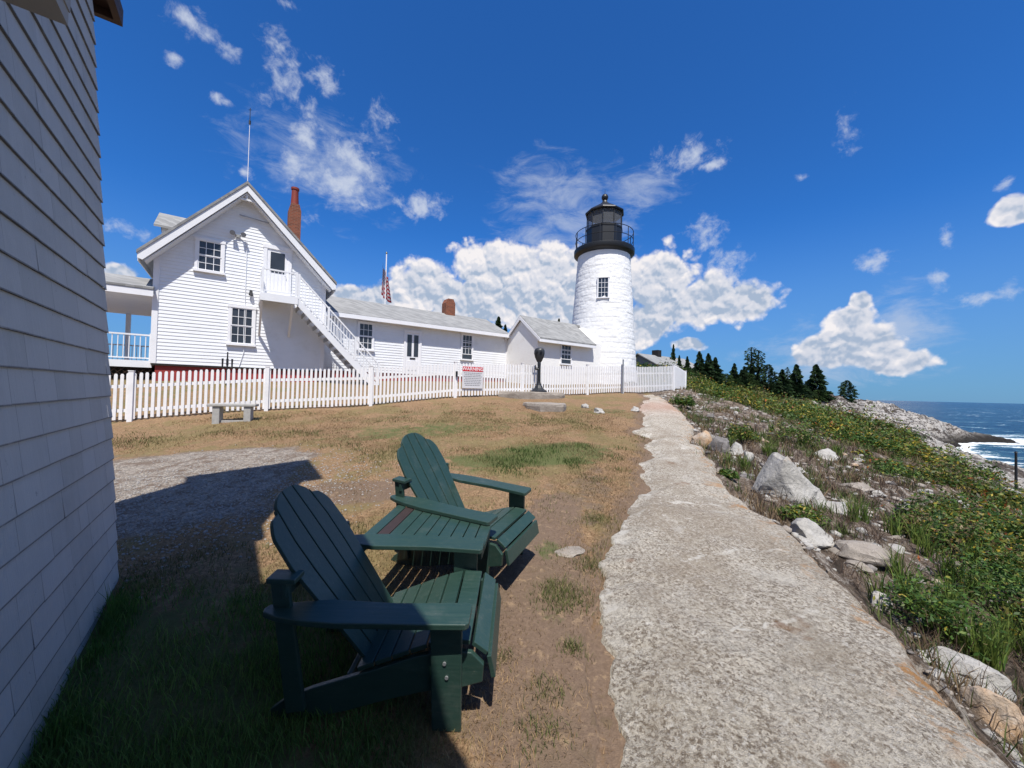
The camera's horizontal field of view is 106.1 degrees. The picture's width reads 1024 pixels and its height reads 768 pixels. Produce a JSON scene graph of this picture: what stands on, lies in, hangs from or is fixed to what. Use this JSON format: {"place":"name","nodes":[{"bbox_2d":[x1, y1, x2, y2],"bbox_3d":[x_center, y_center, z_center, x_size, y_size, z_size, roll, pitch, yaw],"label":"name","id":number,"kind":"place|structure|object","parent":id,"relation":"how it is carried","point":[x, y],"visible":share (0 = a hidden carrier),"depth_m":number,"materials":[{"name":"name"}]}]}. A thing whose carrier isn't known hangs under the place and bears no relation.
{"place":"outdoors","nodes":[
{"label":"outdoors","id":0,"kind":"place"},
{"bbox_2d":[114,444,398,598],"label":"gravel","id":1,"kind":"structure","parent":0,"point":[219,516],"depth_m":4.28,"materials":[{"name":"stone"}]},
{"bbox_2d":[25,376,1023,767],"bbox_3d":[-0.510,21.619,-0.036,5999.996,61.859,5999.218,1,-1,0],"label":"ground","id":2,"kind":"structure","parent":0,"point":[593,726],"depth_m":3.43,"materials":[{"name":"brown soil"}]},
{"bbox_2d":[0,0,122,767],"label":"bell house","id":3,"kind":"structure","parent":2,"relation":"on","point":[59,559],"depth_m":1.81,"materials":[{"name":"paint"}]},
{"bbox_2d":[29,572,171,767],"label":"grass","id":4,"kind":"structure","parent":2,"relation":"on","point":[116,602],"depth_m":2.00,"materials":[{"name":"green plant"}]},
{"bbox_2d":[222,352,232,384],"bbox_3d":[-9.625,-0.516,13.008,0.320,1.132,0.070,2,-1,-36],"label":"iron stand","id":5,"kind":"object","parent":2,"relation":"on","point":[227,363],"visible":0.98,"depth_m":12.99,"materials":[{"name":"black metal"}]},
{"bbox_2d":[206,403,258,423],"bbox_3d":[-6.453,0.713,8.912,0.940,0.510,0.320,2,-1,-21],"label":"stone bench","id":6,"kind":"object","parent":2,"relation":"on","point":[217,413],"visible":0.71,"depth_m":8.83,"materials":[{"name":"stone"}]},
{"bbox_2d":[105,181,379,384],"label":"keepers house","id":7,"kind":"structure","parent":2,"relation":"on","point":[242,276],"depth_m":13.77,"materials":[{"name":"paint"}]},
{"bbox_2d":[193,236,225,275],"bbox_3d":[-10.469,-4.440,13.344,0.875,1.185,0.090,2,-1,-36],"label":"window","id":8,"kind":"structure","parent":7,"relation":"in","point":[209,253],"depth_m":13.35,"materials":[{"name":"paint"}]},
{"bbox_2d":[226,304,256,346],"bbox_3d":[-9.733,-2.101,13.868,0.875,1.452,0.090,2,-1,-36],"label":"window","id":9,"kind":"structure","parent":7,"relation":"in","point":[236,325],"depth_m":13.87,"materials":[{"name":"paint"}]},
{"bbox_2d":[247,108,250,180],"bbox_3d":[-9.549,-8.562,13.971,0.117,2.950,0.065,2,-1,-22],"label":"ridge antenna","id":10,"kind":"object","parent":7,"relation":"on","point":[249,139],"visible":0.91,"depth_m":13.96,"materials":[{"name":"paint"}]},
{"bbox_2d":[263,243,292,295],"bbox_3d":[-8.854,-4.193,14.524,0.960,2.010,0.065,2,-1,-36],"label":"door","id":11,"kind":"structure","parent":7,"relation":"in","point":[274,257],"depth_m":14.52,"materials":[{"name":"paint"}]},
{"bbox_2d":[18,402,650,767],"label":"lawn grass","id":12,"kind":"structure","parent":2,"relation":"on","point":[174,754],"depth_m":1.96,"materials":[{"name":"plant"}]},
{"bbox_2d":[107,361,624,421],"bbox_3d":[-5.029,0.254,10.886,21.706,2.774,0.116,2,-1,-28],"label":"picket fence","id":13,"kind":"object","parent":2,"relation":"on","point":[130,409],"visible":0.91,"depth_m":10.81,"materials":[{"name":"paint"}]},
{"bbox_2d":[462,366,482,388],"bbox_3d":[-1.306,-0.216,12.784,0.749,0.720,0.021,2,-1,-28],"label":"warning sign","id":14,"kind":"object","parent":13,"relation":"attached to","point":[472,377],"visible":1,"depth_m":12.78,"materials":[{"name":"metal"}]},
{"bbox_2d":[384,252,387,303],"bbox_3d":[-8.288,-4.655,25.092,0.130,7.923,0.130,1,-1,0],"label":"flagpole","id":15,"kind":"object","parent":2,"relation":"on","point":[385,281],"visible":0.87,"depth_m":25.10,"materials":[{"name":"metal"}]},
{"bbox_2d":[381,268,391,302],"bbox_3d":[-8.153,-6.609,25.113,0.685,2.670,0.267,2,-1,-8],"label":"flag","id":16,"kind":"object","parent":15,"relation":"attached to","point":[388,295],"visible":1,"depth_m":25.11,"materials":[{"name":"fabric"}]},
{"bbox_2d":[263,433,538,731],"bbox_3d":[-0.467,0.973,2.582,1.380,0.976,1.989,1,5,0],"label":"double garden seat","id":17,"kind":"object","parent":2,"relation":"on","point":[321,546],"visible":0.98,"depth_m":1.86,"materials":[{"name":"green paint"}]},
{"bbox_2d":[321,296,510,381],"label":"wing","id":18,"kind":"structure","parent":2,"relation":"on","point":[389,336],"depth_m":18.59,"materials":[{"name":"white wood"}]},
{"bbox_2d":[357,320,374,351],"bbox_3d":[-6.475,-2.118,17.073,0.786,1.305,0.090,2,-1,-36],"label":"window","id":19,"kind":"structure","parent":18,"relation":"in","point":[365,330],"depth_m":17.10,"materials":[{"name":"paint"}]},
{"bbox_2d":[403,329,422,373],"bbox_3d":[-4.736,-1.515,18.350,0.910,2.080,0.060,2,-1,-36],"label":"door","id":20,"kind":"structure","parent":18,"relation":"in","point":[412,339],"depth_m":18.35,"materials":[{"name":"paint"}]},
{"bbox_2d":[460,333,473,360],"bbox_3d":[-2.324,-1.930,20.057,0.783,1.419,0.090,2,-1,-36],"label":"window","id":21,"kind":"structure","parent":18,"relation":"in","point":[467,340],"depth_m":20.07,"materials":[{"name":"paint"}]},
{"bbox_2d":[495,316,504,330],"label":"spruce tree","id":22,"kind":"object","parent":2,"relation":"on","point":[498,322],"visible":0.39,"depth_m":40.01,"materials":[{"name":"green plant"}]},
{"bbox_2d":[498,391,564,398],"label":"stone slab","id":23,"kind":"structure","parent":2,"relation":"on","point":[530,395],"depth_m":13.03,"materials":[{"name":"grey stone"}]},
{"bbox_2d":[530,348,546,391],"bbox_3d":[0.952,-0.498,13.563,0.554,1.560,0.554,2,-1,-11],"label":"coin viewer","id":24,"kind":"object","parent":23,"relation":"on","point":[539,353],"visible":0.96,"depth_m":13.49,"materials":[{"name":"black metal"}]},
{"bbox_2d":[523,402,566,411],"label":"stone slab","id":25,"kind":"structure","parent":2,"relation":"on","point":[547,407],"depth_m":10.68,"materials":[{"name":"grey stone"}]},
{"bbox_2d":[504,315,601,384],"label":"oil house","id":26,"kind":"structure","parent":2,"relation":"on","point":[561,344],"depth_m":20.56,"materials":[{"name":"brick"}]},
{"bbox_2d":[560,344,572,365],"bbox_3d":[2.890,-1.565,20.436,0.857,1.123,0.090,2,-1,-36],"label":"window","id":27,"kind":"structure","parent":26,"relation":"in","point":[565,350],"depth_m":20.44,"materials":[{"name":"paint"}]},
{"bbox_2d":[484,465,630,767],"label":"grass tufts","id":28,"kind":"object","parent":2,"relation":"on","point":[559,592],"visible":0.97,"depth_m":2.53,"materials":[{"name":"green plant"}]},
{"bbox_2d":[555,546,584,557],"bbox_3d":[0.506,1.437,3.320,0.314,0.046,0.238,2,-1,-38],"label":"stepping stone","id":29,"kind":"object","parent":2,"relation":"on","point":[575,550],"visible":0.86,"depth_m":3.26,"materials":[{"name":"grey stone"}]},
{"bbox_2d":[581,403,588,407],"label":"stone","id":30,"kind":"object","parent":2,"relation":"on","point":[585,405],"visible":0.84,"depth_m":11.53,"materials":[{"name":"stone"}]},
{"bbox_2d":[594,408,604,413],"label":"stone","id":31,"kind":"object","parent":2,"relation":"on","point":[599,410],"visible":0.84,"depth_m":10.72,"materials":[{"name":"stone"}]},
{"bbox_2d":[572,194,636,383],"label":"lighthouse tower","id":32,"kind":"structure","parent":2,"relation":"on","point":[604,253],"depth_m":22.60,"materials":[{"name":"stone"}]},
{"bbox_2d":[596,276,609,298],"bbox_3d":[5.315,-5.603,22.443,0.740,1.261,0.310,1,-1,13],"label":"window","id":33,"kind":"structure","parent":32,"relation":"in","point":[602,282],"depth_m":22.36,"materials":[{"name":"paint"}]},
{"bbox_2d":[622,359,623,393],"bbox_3d":[4.532,-0.213,15.729,0.072,1.580,0.068,1,-1,0],"label":"metal post","id":34,"kind":"object","parent":2,"relation":"on","point":[622,375],"visible":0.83,"depth_m":15.71,"materials":[{"name":"grey metal"}]},
{"bbox_2d":[631,406,639,411],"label":"stone","id":35,"kind":"object","parent":2,"relation":"on","point":[634,409],"visible":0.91,"depth_m":11.25,"materials":[{"name":"stone"}]},
{"bbox_2d":[624,364,674,391],"bbox_3d":[6.053,-0.233,16.916,3.612,1.452,0.116,2,-1,-34],"label":"picket fence","id":36,"kind":"object","parent":2,"relation":"on","point":[660,375],"visible":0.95,"depth_m":16.93,"materials":[{"name":"paint"}]},
{"bbox_2d":[636,350,693,368],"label":"house","id":37,"kind":"structure","parent":2,"relation":"on","point":[655,357],"depth_m":43.70,"materials":[{"name":"grey concrete"}]},
{"bbox_2d":[670,344,675,360],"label":"spruce tree","id":38,"kind":"object","parent":2,"relation":"on","point":[673,356],"visible":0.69,"depth_m":46.05,"materials":[{"name":"green plant"}]},
{"bbox_2d":[677,355,681,368],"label":"spruce tree","id":39,"kind":"object","parent":2,"relation":"on","point":[679,362],"visible":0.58,"depth_m":43.97,"materials":[{"name":"green plant"}]},
{"bbox_2d":[675,366,686,388],"bbox_3d":[8.316,-0.127,19.075,0.116,1.411,2.850,1,-1,35],"label":"picket fence","id":40,"kind":"object","parent":2,"relation":"on","point":[680,377],"visible":0.83,"depth_m":19.15,"materials":[{"name":"paint"}]},
{"bbox_2d":[668,394,695,407],"bbox_3d":[5.841,0.571,13.156,0.880,0.479,0.843,1,-1,0],"label":"shrub","id":41,"kind":"object","parent":2,"relation":"on","point":[689,401],"visible":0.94,"depth_m":13.04,"materials":[{"name":"green plant"}]},
{"bbox_2d":[683,356,691,373],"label":"spruce tree","id":42,"kind":"object","parent":2,"relation":"on","point":[687,364],"visible":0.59,"depth_m":41.94,"materials":[{"name":"green plant"}]},
{"bbox_2d":[683,367,697,377],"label":"bushy tree","id":43,"kind":"object","parent":2,"relation":"on","point":[689,369],"visible":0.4,"depth_m":40.99,"materials":[{"name":"green plant"}]},
{"bbox_2d":[691,351,707,378],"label":"spruce tree","id":44,"kind":"object","parent":2,"relation":"on","point":[700,361],"visible":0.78,"depth_m":41.87,"materials":[{"name":"green plant"}]},
{"bbox_2d":[692,430,711,446],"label":"boulder","id":45,"kind":"object","parent":2,"relation":"on","point":[705,437],"visible":0.54,"depth_m":8.02,"materials":[{"name":"stone"}]},
{"bbox_2d":[704,353,711,378],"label":"spruce tree","id":46,"kind":"object","parent":2,"relation":"on","point":[708,359],"visible":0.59,"depth_m":41.90,"materials":[{"name":"green plant"}]},
{"bbox_2d":[709,357,724,384],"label":"spruce tree","id":47,"kind":"object","parent":2,"relation":"on","point":[715,366],"visible":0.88,"depth_m":40.78,"materials":[{"name":"green plant"}]},
{"bbox_2d":[708,436,729,453],"bbox_3d":[4.217,1.287,7.886,0.537,0.441,0.464,2,-1,-34],"label":"boulder","id":48,"kind":"object","parent":2,"relation":"on","point":[718,440],"visible":0.6,"depth_m":7.69,"materials":[{"name":"stone"}]},
{"bbox_2d":[717,468,740,479],"bbox_3d":[3.201,1.324,5.708,0.310,0.163,0.280,1,-1,0],"label":"shrub","id":49,"kind":"object","parent":2,"relation":"on","point":[727,473],"visible":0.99,"depth_m":5.65,"materials":[{"name":"green plant"}]},
{"bbox_2d":[721,374,736,387],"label":"bushy tree","id":50,"kind":"object","parent":2,"relation":"on","point":[729,379],"visible":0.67,"depth_m":41.26,"materials":[{"name":"green plant"}]},
{"bbox_2d":[729,442,742,454],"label":"boulder","id":51,"kind":"object","parent":2,"relation":"on","point":[735,446],"visible":0.46,"depth_m":7.63,"materials":[{"name":"stone"}]},
{"bbox_2d":[728,363,743,387],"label":"spruce tree","id":52,"kind":"object","parent":2,"relation":"on","point":[734,373],"visible":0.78,"depth_m":41.83,"materials":[{"name":"green plant"}]},
{"bbox_2d":[730,378,742,388],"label":"bushy tree","id":53,"kind":"object","parent":2,"relation":"on","point":[737,382],"visible":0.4,"depth_m":41.43,"materials":[{"name":"green plant"}]},
{"bbox_2d":[722,420,760,440],"bbox_3d":[5.361,1.097,8.972,0.814,0.516,0.842,1,-1,0],"label":"shrub","id":54,"kind":"object","parent":2,"relation":"on","point":[742,432],"visible":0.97,"depth_m":8.82,"materials":[{"name":"green plant"}]},
{"bbox_2d":[738,369,751,390],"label":"spruce tree","id":55,"kind":"object","parent":2,"relation":"on","point":[743,381],"visible":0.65,"depth_m":41.82,"materials":[{"name":"green plant"}]},
{"bbox_2d":[739,366,752,388],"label":"spruce tree","id":56,"kind":"object","parent":2,"relation":"on","point":[744,373],"visible":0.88,"depth_m":41.85,"materials":[{"name":"green plant"}]},
{"bbox_2d":[740,473,754,478],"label":"rock","id":57,"kind":"object","parent":2,"relation":"on","point":[744,475],"visible":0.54,"depth_m":6.07,"materials":[{"name":"stone"}]},
{"bbox_2d":[743,452,753,461],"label":"boulder","id":58,"kind":"object","parent":2,"relation":"on","point":[749,453],"visible":0.51,"depth_m":7.36,"materials":[{"name":"stone"}]},
{"bbox_2d":[744,347,760,386],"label":"spruce tree","id":59,"kind":"object","parent":2,"relation":"on","point":[751,367],"visible":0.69,"depth_m":42.97,"materials":[{"name":"plant"}]},
{"bbox_2d":[747,372,762,390],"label":"bushy tree","id":60,"kind":"object","parent":2,"relation":"on","point":[752,380],"visible":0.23,"depth_m":42.41,"materials":[{"name":"green plant"}]},
{"bbox_2d":[752,350,765,386],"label":"tree","id":61,"kind":"object","parent":2,"relation":"on","point":[760,362],"visible":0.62,"depth_m":43.46,"materials":[{"name":"plant"}]},
{"bbox_2d":[758,364,780,392],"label":"bushy tree","id":62,"kind":"object","parent":2,"relation":"on","point":[771,383],"visible":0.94,"depth_m":42.75,"materials":[{"name":"green plant"}]},
{"bbox_2d":[770,369,792,396],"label":"spruce tree","id":63,"kind":"object","parent":2,"relation":"on","point":[784,381],"visible":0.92,"depth_m":42.77,"materials":[{"name":"green plant"}]},
{"bbox_2d":[785,367,790,379],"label":"spruce tree","id":64,"kind":"object","parent":2,"relation":"on","point":[787,372],"visible":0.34,"depth_m":43.93,"materials":[{"name":"green plant"}]},
{"bbox_2d":[751,452,825,507],"bbox_3d":[3.745,1.343,5.154,0.881,0.794,0.550,1,5,6],"label":"boulder","id":65,"kind":"object","parent":2,"relation":"on","point":[777,471],"visible":0.7,"depth_m":5.04,"materials":[{"name":"stone"}]},
{"bbox_2d":[785,381,800,397],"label":"bushy tree","id":66,"kind":"object","parent":2,"relation":"on","point":[796,388],"visible":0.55,"depth_m":43.58,"materials":[{"name":"green plant"}]},
{"bbox_2d":[788,364,811,397],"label":"spruce tree","id":67,"kind":"object","parent":2,"relation":"on","point":[796,376],"visible":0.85,"depth_m":43.71,"materials":[{"name":"green plant"}]},
{"bbox_2d":[765,419,838,443],"bbox_3d":[7.291,1.197,9.845,1.595,0.631,1.393,1,-1,0],"label":"shrub","id":68,"kind":"object","parent":2,"relation":"on","point":[800,433],"visible":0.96,"depth_m":9.66,"materials":[{"name":"green plant"}]},
{"bbox_2d":[775,503,831,526],"bbox_3d":[3.347,1.476,4.454,0.565,0.187,0.561,1,-1,24],"label":"shrub","id":69,"kind":"object","parent":2,"relation":"on","point":[799,508],"visible":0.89,"depth_m":4.35,"materials":[{"name":"green plant"}]},
{"bbox_2d":[799,535,811,543],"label":"rock","id":70,"kind":"object","parent":2,"relation":"on","point":[804,539],"visible":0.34,"depth_m":3.81,"materials":[{"name":"stone"}]},
{"bbox_2d":[800,387,815,398],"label":"bushy tree","id":71,"kind":"object","parent":2,"relation":"on","point":[808,393],"visible":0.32,"depth_m":44.57,"materials":[{"name":"green plant"}]},
{"bbox_2d":[790,518,833,548],"bbox_3d":[3.109,1.531,3.994,0.425,0.305,0.368,2,-1,-17],"label":"boulder","id":72,"kind":"object","parent":2,"relation":"on","point":[814,532],"visible":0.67,"depth_m":3.90,"materials":[{"name":"stone"}]},
{"bbox_2d":[812,389,828,401],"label":"bushy tree","id":73,"kind":"object","parent":2,"relation":"on","point":[818,391],"visible":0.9,"depth_m":44.87,"materials":[{"name":"green plant"}]},
{"bbox_2d":[804,364,837,400],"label":"spruce tree","id":74,"kind":"object","parent":2,"relation":"on","point":[815,380],"visible":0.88,"depth_m":45.69,"materials":[{"name":"green plant"}]},
{"bbox_2d":[627,378,1023,765],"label":"slope grass","id":75,"kind":"structure","parent":2,"relation":"on","point":[818,480],"depth_m":6.63,"materials":[{"name":"green plant"}]},
{"bbox_2d":[627,377,1023,767],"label":"loose stones","id":76,"kind":"object","parent":2,"relation":"on","point":[987,731],"visible":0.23,"depth_m":4.33,"materials":[{"name":"stone"}]},
{"bbox_2d":[814,448,838,461],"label":"boulder","id":77,"kind":"object","parent":2,"relation":"on","point":[826,453],"visible":0.51,"depth_m":8.56,"materials":[{"name":"stone"}]},
{"bbox_2d":[636,358,1023,663],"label":"shrub mounds","id":78,"kind":"object","parent":2,"relation":"on","point":[863,430],"visible":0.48,"depth_m":7.99,"materials":[{"name":"green plant"}]},
{"bbox_2d":[636,366,1023,668],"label":"ground cover","id":79,"kind":"object","parent":2,"relation":"on","point":[878,461],"visible":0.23,"depth_m":8.43,"materials":[{"name":"green plant"}]},
{"bbox_2d":[825,501,846,513],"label":"boulder","id":80,"kind":"object","parent":2,"relation":"on","point":[838,505],"visible":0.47,"depth_m":5.00,"materials":[{"name":"stone"}]},
{"bbox_2d":[836,380,858,402],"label":"bushy tree","id":81,"kind":"object","parent":2,"relation":"on","point":[843,386],"visible":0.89,"depth_m":48.77,"materials":[{"name":"green plant"}]},
{"bbox_2d":[839,482,873,490],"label":"boulder","id":82,"kind":"object","parent":2,"relation":"on","point":[865,486],"visible":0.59,"depth_m":6.52,"materials":[{"name":"stone"}]},
{"bbox_2d":[843,560,873,572],"bbox_3d":[3.174,1.671,3.538,0.135,0.078,0.205,1,-1,-2],"label":"rock","id":83,"kind":"object","parent":2,"relation":"on","point":[865,568],"visible":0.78,"depth_m":3.50,"materials":[{"name":"stone"}]},
{"bbox_2d":[697,417,1023,731],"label":"dry twigs","id":84,"kind":"object","parent":2,"relation":"on","point":[880,527],"visible":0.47,"depth_m":4.17,"materials":[{"name":"brown plant"}]},
{"bbox_2d":[827,539,893,566],"bbox_3d":[3.385,1.638,3.733,0.521,0.196,0.314,1,-1,34],"label":"boulder","id":85,"kind":"object","parent":2,"relation":"on","point":[855,550],"visible":0.86,"depth_m":3.66,"materials":[{"name":"stone"}]},
{"bbox_2d":[719,422,1023,671],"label":"tall weeds","id":86,"kind":"object","parent":2,"relation":"on","point":[996,656],"visible":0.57,"depth_m":3.13,"materials":[{"name":"green plant"}]},
{"bbox_2d":[870,490,886,496],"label":"rock","id":87,"kind":"object","parent":2,"relation":"on","point":[875,493],"visible":0.62,"depth_m":6.44,"materials":[{"name":"stone"}]},
{"bbox_2d":[870,591,894,610],"bbox_3d":[2.812,1.669,2.959,0.157,0.148,0.140,1,-1,9],"label":"boulder","id":88,"kind":"object","parent":2,"relation":"on","point":[876,600],"visible":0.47,"depth_m":2.91,"materials":[{"name":"stone"}]},
{"bbox_2d":[888,544,904,553],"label":"rock","id":89,"kind":"object","parent":2,"relation":"on","point":[894,546],"visible":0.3,"depth_m":3.96,"materials":[{"name":"stone"}]},
{"bbox_2d":[894,504,908,511],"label":"rock","id":90,"kind":"object","parent":2,"relation":"on","point":[895,505],"visible":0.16,"depth_m":5.80,"materials":[{"name":"stone"}]},
{"bbox_2d":[872,555,1006,660],"bbox_3d":[2.940,1.489,2.698,0.702,0.479,0.630,2,-1,-24],"label":"shrub","id":91,"kind":"object","parent":2,"relation":"on","point":[938,619],"visible":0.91,"depth_m":2.65,"materials":[{"name":"green plant"}]},
{"bbox_2d":[926,646,1016,701],"bbox_3d":[2.675,1.743,2.278,0.256,0.236,0.342,2,-1,-19],"label":"boulder","id":92,"kind":"object","parent":2,"relation":"on","point":[1000,680],"visible":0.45,"depth_m":2.22,"materials":[{"name":"stone"}]},
{"bbox_2d":[929,537,1023,621],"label":"shrub","id":93,"kind":"object","parent":2,"relation":"on","point":[972,571],"visible":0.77,"depth_m":3.21,"materials":[{"name":"green plant"}]},
{"bbox_2d":[933,493,1023,535],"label":"shrub","id":94,"kind":"object","parent":2,"relation":"on","point":[993,518],"visible":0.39,"depth_m":5.05,"materials":[{"name":"green plant"}]},
{"bbox_2d":[957,686,1023,741],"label":"boulder","id":95,"kind":"object","parent":2,"relation":"on","point":[1002,705],"visible":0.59,"depth_m":1.97,"materials":[{"name":"stone"}]},
{"bbox_2d":[1014,451,1017,488],"bbox_3d":[15.651,2.768,11.956,0.083,1.346,0.083,2,-1,-22],"label":"marker post","id":96,"kind":"object","parent":2,"relation":"on","point":[1015,466],"visible":0.83,"depth_m":11.94,"materials":[{"name":"black metal"}]},
{"bbox_2d":[93,0,1023,403],"label":"sky","id":97,"kind":"structure","parent":0,"point":[837,186],"materials":[{"name":"blue"}]},
{"bbox_2d":[598,395,1008,767],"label":"path","id":98,"kind":"structure","parent":0,"point":[737,633],"depth_m":2.15,"materials":[{"name":"grey concrete"}]},
{"bbox_2d":[870,400,1023,467],"bbox_3d":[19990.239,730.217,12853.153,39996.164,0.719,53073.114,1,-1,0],"label":"sea","id":99,"kind":"structure","parent":0,"point":[1005,420],"depth_m":174.77,"materials":[{"name":"liquid"}]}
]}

